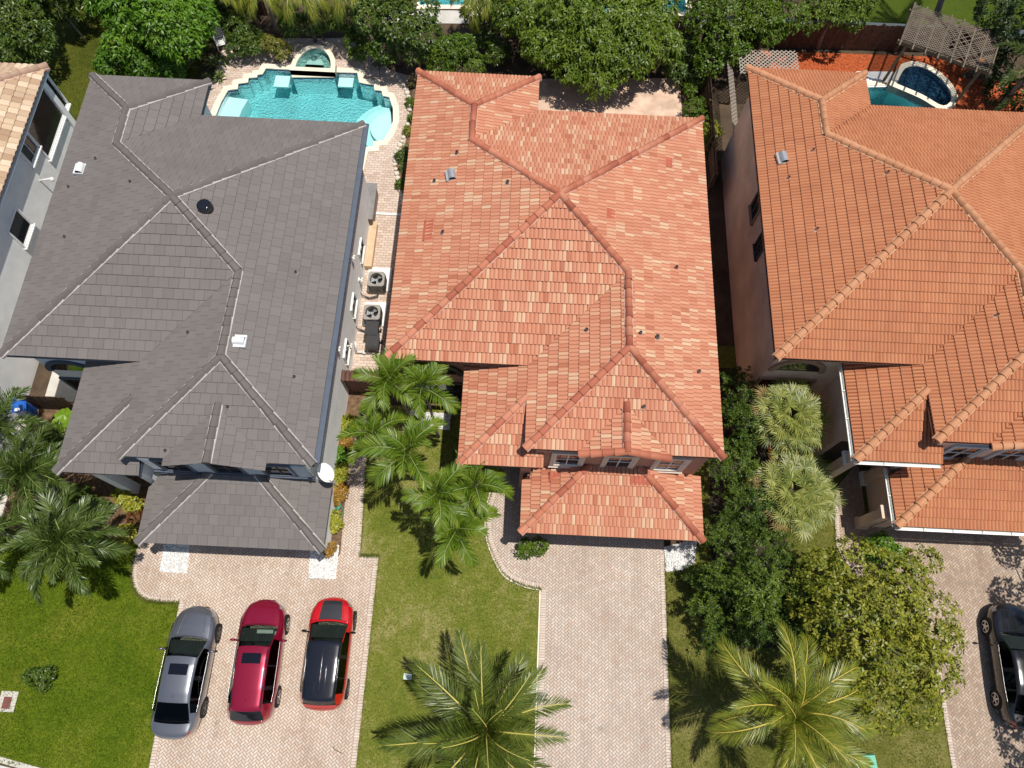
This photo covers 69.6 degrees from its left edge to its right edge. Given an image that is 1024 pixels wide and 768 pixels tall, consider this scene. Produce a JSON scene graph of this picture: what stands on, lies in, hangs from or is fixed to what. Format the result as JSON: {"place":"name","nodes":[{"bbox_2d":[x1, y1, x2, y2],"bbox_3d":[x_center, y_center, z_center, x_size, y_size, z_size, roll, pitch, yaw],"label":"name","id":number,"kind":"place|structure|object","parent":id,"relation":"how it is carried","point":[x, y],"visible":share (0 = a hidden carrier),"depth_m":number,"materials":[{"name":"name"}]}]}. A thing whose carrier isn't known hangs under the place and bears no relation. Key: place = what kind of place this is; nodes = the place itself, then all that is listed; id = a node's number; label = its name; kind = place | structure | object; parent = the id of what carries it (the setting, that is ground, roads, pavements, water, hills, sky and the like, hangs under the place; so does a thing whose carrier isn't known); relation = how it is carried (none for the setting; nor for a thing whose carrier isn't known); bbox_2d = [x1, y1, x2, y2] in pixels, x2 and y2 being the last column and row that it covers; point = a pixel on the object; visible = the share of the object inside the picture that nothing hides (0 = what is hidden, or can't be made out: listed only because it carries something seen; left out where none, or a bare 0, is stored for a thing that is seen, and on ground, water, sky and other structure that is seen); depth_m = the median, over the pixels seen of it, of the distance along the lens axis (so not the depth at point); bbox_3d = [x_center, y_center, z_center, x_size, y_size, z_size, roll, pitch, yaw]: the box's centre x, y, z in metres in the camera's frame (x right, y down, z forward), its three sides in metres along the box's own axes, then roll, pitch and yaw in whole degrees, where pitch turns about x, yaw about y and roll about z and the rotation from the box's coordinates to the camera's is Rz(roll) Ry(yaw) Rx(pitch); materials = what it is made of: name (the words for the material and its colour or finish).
{"place":"outdoors","nodes":[
{"label":"outdoors","id":0,"kind":"place"},
{"bbox_2d":[45,371,76,401],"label":"side path","id":1,"kind":"structure","parent":0,"point":[57,387],"depth_m":34.41,"materials":[{"name":"concrete"}]},
{"bbox_2d":[0,529,178,767],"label":"lawn","id":2,"kind":"structure","parent":0,"point":[108,668],"depth_m":30.05,"materials":[{"name":"green plant"}]},
{"bbox_2d":[0,483,38,580],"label":"palm tree","id":3,"kind":"object","parent":2,"relation":"on","point":[7,534],"visible":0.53,"depth_m":28.21,"materials":[{"name":"green plant"}]},
{"bbox_2d":[20,665,55,694],"bbox_3d":[-18.931,11.837,29.476,1.341,0.746,1.181,3,68,0],"label":"shrub","id":4,"kind":"object","parent":2,"relation":"on","point":[39,673],"visible":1,"depth_m":29.38,"materials":[{"name":"green plant"}]},
{"bbox_2d":[0,479,131,606],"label":"palm tree","id":5,"kind":"object","parent":2,"relation":"on","point":[53,538],"visible":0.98,"depth_m":27.46,"materials":[{"name":"green plant"}]},
{"bbox_2d":[0,0,219,120],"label":"lawn","id":6,"kind":"structure","parent":0,"point":[66,34],"depth_m":41.88,"materials":[{"name":"green plant"}]},
{"bbox_2d":[0,0,59,67],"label":"broadleaf tree","id":7,"kind":"object","parent":6,"relation":"on","point":[16,23],"visible":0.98,"depth_m":38.77,"materials":[{"name":"green plant"}]},
{"bbox_2d":[21,0,104,31],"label":"shrub","id":8,"kind":"object","parent":6,"relation":"on","point":[48,7],"visible":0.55,"depth_m":40.56,"materials":[{"name":"green plant"}]},
{"bbox_2d":[91,44,188,78],"bbox_3d":[-20.017,-17.096,39.846,5.077,2.809,2.540,3,68,0],"label":"shrub","id":9,"kind":"object","parent":6,"relation":"on","point":[160,66],"visible":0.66,"depth_m":39.13,"materials":[{"name":"green plant"}]},
{"bbox_2d":[81,0,222,66],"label":"broadleaf tree","id":10,"kind":"object","parent":6,"relation":"on","point":[140,20],"visible":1,"depth_m":37.66,"materials":[{"name":"green plant"}]},
{"bbox_2d":[136,414,377,767],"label":"driveway","id":11,"kind":"structure","parent":0,"point":[228,586],"depth_m":30.66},
{"bbox_2d":[132,552,183,767],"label":"driveway border","id":12,"kind":"object","parent":11,"relation":"on","point":[156,739],"visible":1,"depth_m":31.04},
{"bbox_2d":[159,544,189,573],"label":"gravel","id":13,"kind":"structure","parent":11,"relation":"on","point":[170,560],"depth_m":31.62,"materials":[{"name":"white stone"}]},
{"bbox_2d":[151,606,221,739],"bbox_3d":[-13.038,11.429,29.372,2.260,1.513,4.964,3,68,0],"label":"parked car","id":14,"kind":"object","parent":11,"relation":"on","point":[180,705],"visible":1,"depth_m":28.83,"materials":[{"name":"grey paint"}]},
{"bbox_2d":[227,599,289,724],"bbox_3d":[-10.208,11.072,29.496,2.259,1.664,4.724,1,68,-1],"label":"parked car","id":15,"kind":"object","parent":11,"relation":"on","point":[254,693],"visible":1,"depth_m":28.87,"materials":[{"name":"red paint"}]},
{"bbox_2d":[308,545,338,579],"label":"gravel","id":16,"kind":"structure","parent":11,"relation":"on","point":[319,567],"depth_m":31.63,"materials":[{"name":"white gravel"}]},
{"bbox_2d":[299,597,356,710],"bbox_3d":[-7.433,10.815,29.660,2.209,1.662,4.304,2,68,0],"label":"parked car","id":17,"kind":"object","parent":11,"relation":"on","point":[325,683],"visible":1,"depth_m":29.01,"materials":[{"name":"red paint"}]},
{"bbox_2d":[355,415,367,555],"bbox_3d":[-6.721,4.179,33.157,0.220,0.001,6.985,0,68,-1],"label":"driveway border","id":18,"kind":"object","parent":11,"relation":"on","point":[360,512],"visible":0.6,"depth_m":32.66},
{"bbox_2d":[350,561,377,767],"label":"driveway border","id":19,"kind":"object","parent":11,"relation":"on","point":[362,679],"visible":1,"depth_m":30.20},
{"bbox_2d":[207,38,408,383],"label":"pool deck","id":20,"kind":"structure","parent":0,"point":[379,167],"depth_m":39.71,"materials":[{"name":"beige stone"}]},
{"bbox_2d":[222,14,267,59],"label":"shrub","id":21,"kind":"object","parent":20,"relation":"on","point":[246,45],"visible":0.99,"depth_m":40.77,"materials":[{"name":"green plant"}]},
{"bbox_2d":[258,33,292,60],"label":"shrub","id":22,"kind":"object","parent":20,"relation":"on","point":[277,47],"visible":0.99,"depth_m":41.11,"materials":[{"name":"green plant"}]},
{"bbox_2d":[271,0,331,42],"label":"palm tree","id":23,"kind":"object","parent":20,"relation":"on","point":[324,4],"visible":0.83,"depth_m":38.95,"materials":[{"name":"green plant"}]},
{"bbox_2d":[211,64,398,169],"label":"swimming pool","id":24,"kind":"structure","parent":20,"relation":"in","point":[277,91],"depth_m":42.13,"materials":[{"name":"liquid"}]},
{"bbox_2d":[290,44,336,77],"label":"spa","id":25,"kind":"object","parent":20,"relation":"on","point":[314,60],"visible":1,"depth_m":41.73,"materials":[{"name":"paint"}]},
{"bbox_2d":[277,1,362,41],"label":"shrub","id":26,"kind":"object","parent":20,"relation":"on","point":[303,19],"visible":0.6,"depth_m":41.07,"materials":[{"name":"green plant"}]},
{"bbox_2d":[342,31,368,61],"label":"shrub","id":27,"kind":"object","parent":20,"relation":"on","point":[357,49],"visible":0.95,"depth_m":41.24,"materials":[{"name":"green plant"}]},
{"bbox_2d":[366,267,391,291],"bbox_3d":[-6.646,-5.229,36.884,1.174,0.110,1.355,3,68,0],"label":"concrete pad","id":28,"kind":"object","parent":20,"relation":"on","point":[387,272],"visible":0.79,"depth_m":36.98,"materials":[{"name":"white concrete"}]},
{"bbox_2d":[360,271,386,298],"bbox_3d":[-6.731,-4.853,36.234,1.034,0.816,1.400,29,71,10],"label":"air conditioner","id":29,"kind":"object","parent":28,"relation":"on","point":[377,282],"visible":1,"depth_m":36.08,"materials":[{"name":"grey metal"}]},
{"bbox_2d":[356,405,542,767],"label":"lawn","id":30,"kind":"structure","parent":0,"point":[393,527],"depth_m":31.10,"materials":[{"name":"green plant"}]},
{"bbox_2d":[336,398,409,466],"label":"palm tree","id":31,"kind":"object","parent":30,"relation":"on","point":[363,426],"visible":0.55,"depth_m":28.63,"materials":[{"name":"green plant"}]},
{"bbox_2d":[354,414,447,491],"bbox_3d":[-4.313,3.362,30.115,3.633,6.393,3.216,3,68,0],"label":"palm tree","id":32,"kind":"object","parent":30,"relation":"on","point":[424,481],"visible":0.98,"depth_m":27.69,"materials":[{"name":"green plant"}]},
{"bbox_2d":[382,358,461,438],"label":"palm tree","id":33,"kind":"object","parent":30,"relation":"on","point":[426,376],"visible":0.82,"depth_m":28.48,"materials":[{"name":"green plant"}]},
{"bbox_2d":[413,412,450,429],"bbox_3d":[-3.827,1.703,34.203,1.946,0.001,0.815,3,68,0],"label":"gravel bed","id":34,"kind":"object","parent":30,"relation":"on","point":[443,418],"visible":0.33,"depth_m":34.22,"materials":[{"name":"white gravel"}]},
{"bbox_2d":[352,346,424,424],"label":"palm tree","id":35,"kind":"object","parent":34,"relation":"on","point":[392,370],"visible":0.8,"depth_m":28.20,"materials":[{"name":"green plant"}]},
{"bbox_2d":[400,458,470,535],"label":"palm tree","id":36,"kind":"object","parent":30,"relation":"on","point":[425,499],"visible":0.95,"depth_m":27.71,"materials":[{"name":"green plant"}]},
{"bbox_2d":[419,497,500,569],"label":"palm tree","id":37,"kind":"object","parent":30,"relation":"on","point":[471,559],"visible":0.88,"depth_m":27.88,"materials":[{"name":"green plant"}]},
{"bbox_2d":[376,626,572,767],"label":"palm tree","id":38,"kind":"object","parent":30,"relation":"on","point":[476,748],"visible":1,"depth_m":25.92,"materials":[{"name":"green plant"}]},
{"bbox_2d":[441,450,513,522],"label":"palm tree","id":39,"kind":"object","parent":30,"relation":"on","point":[474,477],"visible":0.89,"depth_m":28.22,"materials":[{"name":"green plant"}]},
{"bbox_2d":[0,0,1023,767],"bbox_3d":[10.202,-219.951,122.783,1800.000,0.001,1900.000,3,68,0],"label":"ground","id":40,"kind":"structure","parent":0,"point":[514,64],"depth_m":42.06,"materials":[{"name":"green plant"}]},
{"bbox_2d":[0,62,75,477],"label":"two storey house","id":41,"kind":"structure","parent":40,"relation":"on","point":[37,123],"depth_m":33.25,"materials":[{"name":"paint"}]},
{"bbox_2d":[6,206,35,249],"bbox_3d":[-22.100,-7.009,33.129,0.150,1.410,1.400,3,68,0],"label":"window","id":42,"kind":"structure","parent":41,"relation":"in","point":[20,227],"depth_m":33.16,"materials":[{"name":"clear glass"}]},
{"bbox_2d":[27,75,70,161],"bbox_3d":[-21.837,-12.576,34.597,0.150,2.210,3.500,3,68,0],"label":"window","id":43,"kind":"structure","parent":41,"relation":"in","point":[46,127],"depth_m":34.76,"materials":[{"name":"black glass"}]},
{"bbox_2d":[2,400,150,535],"bbox_3d":[-37.919,2.694,33.079,44.700,0.001,6.200,3,68,0],"label":"planting bed","id":44,"kind":"object","parent":40,"relation":"on","point":[100,488],"depth_m":32.73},
{"bbox_2d":[0,386,51,468],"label":"palm tree","id":45,"kind":"object","parent":44,"relation":"on","point":[5,408],"visible":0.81,"depth_m":29.97,"materials":[{"name":"green plant"}]},
{"bbox_2d":[0,418,74,530],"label":"palm tree","id":46,"kind":"object","parent":44,"relation":"on","point":[20,466],"visible":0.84,"depth_m":28.34,"materials":[{"name":"green plant"}]},
{"bbox_2d":[16,395,72,409],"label":"garden gate","id":47,"kind":"structure","parent":44,"relation":"on","point":[45,402],"depth_m":33.08,"materials":[{"name":"brown wood"}]},
{"bbox_2d":[32,420,66,472],"bbox_3d":[-20.045,2.821,32.720,2.384,1.347,2.530,3,68,0],"label":"shrub","id":48,"kind":"object","parent":44,"relation":"on","point":[54,439],"visible":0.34,"depth_m":32.51,"materials":[{"name":"green plant"}]},
{"bbox_2d":[52,484,112,526],"bbox_3d":[-18.627,5.306,31.839,2.586,1.202,1.893,29,71,10],"label":"shrub","id":49,"kind":"object","parent":44,"relation":"on","point":[84,492],"visible":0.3,"depth_m":31.75,"materials":[{"name":"green plant"}]},
{"bbox_2d":[110,488,144,513],"bbox_3d":[-16.762,5.071,32.131,1.661,0.888,0.966,40,73,14],"label":"shrub","id":50,"kind":"object","parent":44,"relation":"on","point":[127,500],"visible":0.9,"depth_m":31.92,"materials":[{"name":"yellow plant"}]},
{"bbox_2d":[0,72,369,554],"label":"two storey house","id":51,"kind":"structure","parent":40,"relation":"on","point":[184,319],"depth_m":28.97,"materials":[{"name":"grey tile"}]},
{"bbox_2d":[340,370,402,393],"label":"garden gate","id":52,"kind":"structure","parent":51,"relation":"attached to","point":[351,383],"depth_m":33.60,"materials":[{"name":"brown wood"}]},
{"bbox_2d":[201,0,252,31],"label":"shrub","id":53,"kind":"object","parent":40,"relation":"on","point":[226,13],"visible":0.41,"depth_m":41.04,"materials":[{"name":"green plant"}]},
{"bbox_2d":[236,0,284,33],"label":"palm tree","id":54,"kind":"object","parent":40,"relation":"on","point":[271,8],"visible":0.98,"depth_m":39.62,"materials":[{"name":"green plant"}]},
{"bbox_2d":[307,391,366,578],"bbox_3d":[-7.640,4.181,33.138,1.191,0.001,9.170,7,68,1],"label":"planting bed","id":55,"kind":"object","parent":40,"relation":"on","point":[354,399],"visible":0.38,"depth_m":34.26,"materials":[{"name":"brown soil"}]},
{"bbox_2d":[349,0,445,66],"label":"broadleaf tree","id":56,"kind":"object","parent":40,"relation":"on","point":[385,16],"visible":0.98,"depth_m":38.97,"materials":[{"name":"green plant"}]},
{"bbox_2d":[426,32,485,72],"bbox_3d":[-3.035,-17.338,39.985,3.300,3.426,2.688,3,68,0],"label":"shrub","id":57,"kind":"object","parent":40,"relation":"on","point":[464,53],"visible":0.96,"depth_m":39.10,"materials":[{"name":"green plant"}]},
{"bbox_2d":[449,0,511,45],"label":"palm tree","id":58,"kind":"object","parent":40,"relation":"on","point":[484,4],"visible":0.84,"depth_m":39.19,"materials":[{"name":"green plant"}]},
{"bbox_2d":[458,0,513,66],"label":"shrub","id":59,"kind":"object","parent":40,"relation":"on","point":[495,51],"visible":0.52,"depth_m":41.05,"materials":[{"name":"green plant"}]},
{"bbox_2d":[383,67,727,544],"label":"two storey house","id":60,"kind":"structure","parent":40,"relation":"on","point":[552,305],"depth_m":29.22,"materials":[{"name":"tile"}]},
{"bbox_2d":[548,451,585,468],"bbox_3d":[2.175,2.998,28.905,1.400,1.910,0.150,3,68,0],"label":"window","id":61,"kind":"structure","parent":60,"relation":"in","point":[565,460],"depth_m":29.00,"materials":[{"name":"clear glass"}]},
{"bbox_2d":[649,457,692,473],"bbox_3d":[6.190,3.191,28.917,1.400,1.910,0.150,3,68,0],"label":"window","id":62,"kind":"structure","parent":60,"relation":"in","point":[677,465],"depth_m":29.05,"materials":[{"name":"clear glass"}]},
{"bbox_2d":[486,0,684,102],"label":"broadleaf tree","id":63,"kind":"object","parent":40,"relation":"on","point":[590,30],"visible":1,"depth_m":38.61,"materials":[{"name":"green plant"}]},
{"bbox_2d":[662,33,706,88],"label":"shrub","id":64,"kind":"object","parent":40,"relation":"on","point":[682,65],"visible":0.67,"depth_m":40.86,"materials":[{"name":"green plant"}]},
{"bbox_2d":[698,33,717,194],"bbox_3d":[10.640,-15.239,40.301,0.197,1.830,10.550,3,68,0],"label":"timber fence","id":65,"kind":"object","parent":40,"relation":"on","point":[711,162],"visible":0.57,"depth_m":39.28,"materials":[{"name":"brown wood"}]},
{"bbox_2d":[681,0,755,77],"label":"broadleaf tree","id":66,"kind":"object","parent":40,"relation":"on","point":[716,24],"visible":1,"depth_m":39.45,"materials":[{"name":"green plant"}]},
{"bbox_2d":[726,49,799,136],"bbox_3d":[13.419,-14.968,39.988,3.909,2.325,6.132,3,68,0],"label":"lattice arbour","id":67,"kind":"object","parent":40,"relation":"on","point":[789,64],"visible":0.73,"depth_m":39.74,"materials":[{"name":"white wood"}]},
{"bbox_2d":[794,0,880,49],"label":"broadleaf tree","id":68,"kind":"object","parent":40,"relation":"on","point":[816,11],"visible":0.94,"depth_m":40.21,"materials":[{"name":"green plant"}]},
{"bbox_2d":[749,50,983,79],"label":"mulch bed","id":69,"kind":"object","parent":40,"relation":"on","point":[837,62],"visible":0.5,"depth_m":42.89,"materials":[{"name":"orange soil"}]},
{"bbox_2d":[736,0,808,65],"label":"broadleaf tree","id":70,"kind":"object","parent":69,"relation":"on","point":[768,16],"visible":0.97,"depth_m":39.13,"materials":[{"name":"green plant"}]},
{"bbox_2d":[721,64,1023,535],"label":"two storey house","id":71,"kind":"structure","parent":40,"relation":"on","point":[876,261],"depth_m":29.87,"materials":[{"name":"orange tile"}]},
{"bbox_2d":[768,361,825,373],"bbox_3d":[12.061,-0.762,30.718,2.376,1.188,0.110,3,68,0],"label":"arch window","id":72,"kind":"structure","parent":71,"relation":"in","point":[819,367],"depth_m":30.81,"materials":[{"name":"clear glass"}]},
{"bbox_2d":[943,444,990,459],"bbox_3d":[17.902,2.784,29.412,1.610,1.970,0.150,3,68,0],"label":"window","id":73,"kind":"structure","parent":71,"relation":"in","point":[956,450],"depth_m":29.13,"materials":[{"name":"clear glass"}]},
{"bbox_2d":[750,20,1011,52],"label":"timber fence","id":74,"kind":"object","parent":40,"relation":"on","point":[871,34],"visible":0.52,"depth_m":42.49,"materials":[{"name":"brown wood"}]},
{"bbox_2d":[867,81,920,107],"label":"swimming pool","id":75,"kind":"structure","parent":40,"relation":"in","point":[881,96],"depth_m":42.77,"materials":[{"name":"liquid"}]},
{"bbox_2d":[886,61,957,108],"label":"spa","id":76,"kind":"object","parent":40,"relation":"on","point":[923,85],"visible":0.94,"depth_m":42.09,"materials":[{"name":"blue liquid"}]},
{"bbox_2d":[882,2,1001,103],"bbox_3d":[23.773,-18.194,41.175,5.136,2.929,3.500,24,70,8],"label":"pergola","id":77,"kind":"object","parent":40,"relation":"on","point":[948,24],"visible":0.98,"depth_m":39.89,"materials":[{"name":"grey wood"}]},
{"bbox_2d":[948,78,1023,111],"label":"mulch bed","id":78,"kind":"object","parent":40,"relation":"on","point":[971,99],"visible":0.21,"depth_m":42.11,"materials":[{"name":"orange soil"}]},
{"bbox_2d":[972,0,1023,111],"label":"broadleaf tree","id":79,"kind":"object","parent":78,"relation":"on","point":[1006,8],"visible":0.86,"depth_m":40.14,"materials":[{"name":"green plant"}]},
{"bbox_2d":[993,40,1023,110],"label":"palm tree","id":80,"kind":"object","parent":78,"relation":"on","point":[1013,73],"visible":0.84,"depth_m":37.92,"materials":[{"name":"green plant"}]},
{"bbox_2d":[489,466,665,767],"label":"driveway","id":81,"kind":"structure","parent":0,"point":[604,654],"depth_m":30.80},
{"bbox_2d":[486,490,541,587],"bbox_3d":[-0.311,6.972,32.188,1.391,0.001,4.846,-24,71,-10],"label":"driveway border","id":82,"kind":"object","parent":81,"relation":"on","point":[497,558],"visible":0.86,"depth_m":31.94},
{"bbox_2d":[514,535,549,559],"bbox_3d":[0.834,7.060,31.750,1.582,0.868,1.089,3,68,0],"label":"shrub","id":83,"kind":"object","parent":81,"relation":"on","point":[532,546],"visible":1,"depth_m":31.52,"materials":[{"name":"green plant"}]},
{"bbox_2d":[535,589,546,767],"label":"driveway border","id":84,"kind":"object","parent":81,"relation":"on","point":[542,633],"visible":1,"depth_m":30.60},
{"bbox_2d":[660,554,670,767],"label":"driveway border","id":85,"kind":"object","parent":81,"relation":"on","point":[665,674],"visible":1,"depth_m":30.50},
{"bbox_2d":[538,78,681,116],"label":"patio","id":86,"kind":"structure","parent":0,"point":[656,96],"depth_m":41.51,"materials":[{"name":"beige stone"}]},
{"bbox_2d":[664,541,696,571],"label":"gravel","id":87,"kind":"structure","parent":0,"point":[688,551],"depth_m":32.11,"materials":[{"name":"white gravel"}]},
{"bbox_2d":[665,345,951,767],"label":"lawn","id":88,"kind":"structure","parent":0,"point":[726,356],"depth_m":30.21,"materials":[{"name":"green plant"}]},
{"bbox_2d":[701,368,797,648],"bbox_3d":[10.295,5.170,33.151,4.112,0.001,12.951,3,68,0],"label":"planting bed","id":89,"kind":"object","parent":88,"relation":"on","point":[762,455],"visible":0.17,"depth_m":32.94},
{"bbox_2d":[706,361,769,487],"bbox_3d":[9.907,2.076,32.327,2.718,3.843,6.070,13,69,4],"label":"conifer tree","id":90,"kind":"object","parent":89,"relation":"on","point":[733,415],"visible":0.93,"depth_m":31.26,"materials":[{"name":"green plant"}]},
{"bbox_2d":[680,547,813,639],"bbox_3d":[9.514,8.109,29.623,5.470,4.396,3.194,-12,69,-6],"label":"conifer tree","id":91,"kind":"object","parent":89,"relation":"on","point":[707,583],"visible":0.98,"depth_m":28.89,"materials":[{"name":"green plant"}]},
{"bbox_2d":[703,479,796,577],"bbox_3d":[9.469,6.140,30.626,3.790,3.974,4.077,3,68,0],"label":"conifer tree","id":92,"kind":"object","parent":89,"relation":"on","point":[720,532],"visible":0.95,"depth_m":29.44,"materials":[{"name":"green plant"}]},
{"bbox_2d":[695,578,832,667],"bbox_3d":[10.118,9.526,29.509,5.274,3.588,3.566,3,68,0],"label":"conifer tree","id":93,"kind":"object","parent":89,"relation":"on","point":[760,628],"visible":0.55,"depth_m":28.86,"materials":[{"name":"green plant"}]},
{"bbox_2d":[749,377,834,455],"bbox_3d":[11.809,1.772,32.448,3.792,3.889,3.726,3,68,0],"label":"fan palm","id":94,"kind":"object","parent":89,"relation":"on","point":[810,408],"visible":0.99,"depth_m":31.01,"materials":[{"name":"green plant"}]},
{"bbox_2d":[742,445,846,542],"bbox_3d":[11.729,4.679,31.437,4.082,3.615,4.124,-30,72,-12],"label":"fan palm","id":95,"kind":"object","parent":89,"relation":"on","point":[820,483],"visible":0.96,"depth_m":30.15,"materials":[{"name":"green plant"}]},
{"bbox_2d":[704,617,879,767],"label":"palm tree","id":96,"kind":"object","parent":88,"relation":"on","point":[801,721],"visible":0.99,"depth_m":25.19,"materials":[{"name":"green plant"}]},
{"bbox_2d":[780,533,968,736],"bbox_3d":[13.585,9.516,28.134,6.622,6.267,7.135,3,68,0],"label":"broadleaf tree","id":97,"kind":"object","parent":88,"relation":"on","point":[887,624],"visible":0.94,"depth_m":26.53,"materials":[{"name":"green plant"}]},
{"bbox_2d":[825,0,1023,28],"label":"lawn","id":98,"kind":"structure","parent":0,"point":[890,11],"depth_m":44.53,"materials":[{"name":"green plant"}]},
{"bbox_2d":[834,465,1023,767],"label":"driveway","id":99,"kind":"structure","parent":0,"point":[978,576],"depth_m":31.79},
{"bbox_2d":[859,529,907,564],"bbox_3d":[15.927,7.254,31.742,1.768,1.348,1.771,-33,73,-13],"label":"shrub","id":100,"kind":"object","parent":99,"relation":"on","point":[879,540],"visible":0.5,"depth_m":31.43,"materials":[{"name":"green plant"}]},
{"bbox_2d":[980,603,1023,729],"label":"parked car","id":101,"kind":"object","parent":99,"relation":"on","point":[1002,626],"visible":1,"depth_m":29.90,"materials":[{"name":"black paint"}]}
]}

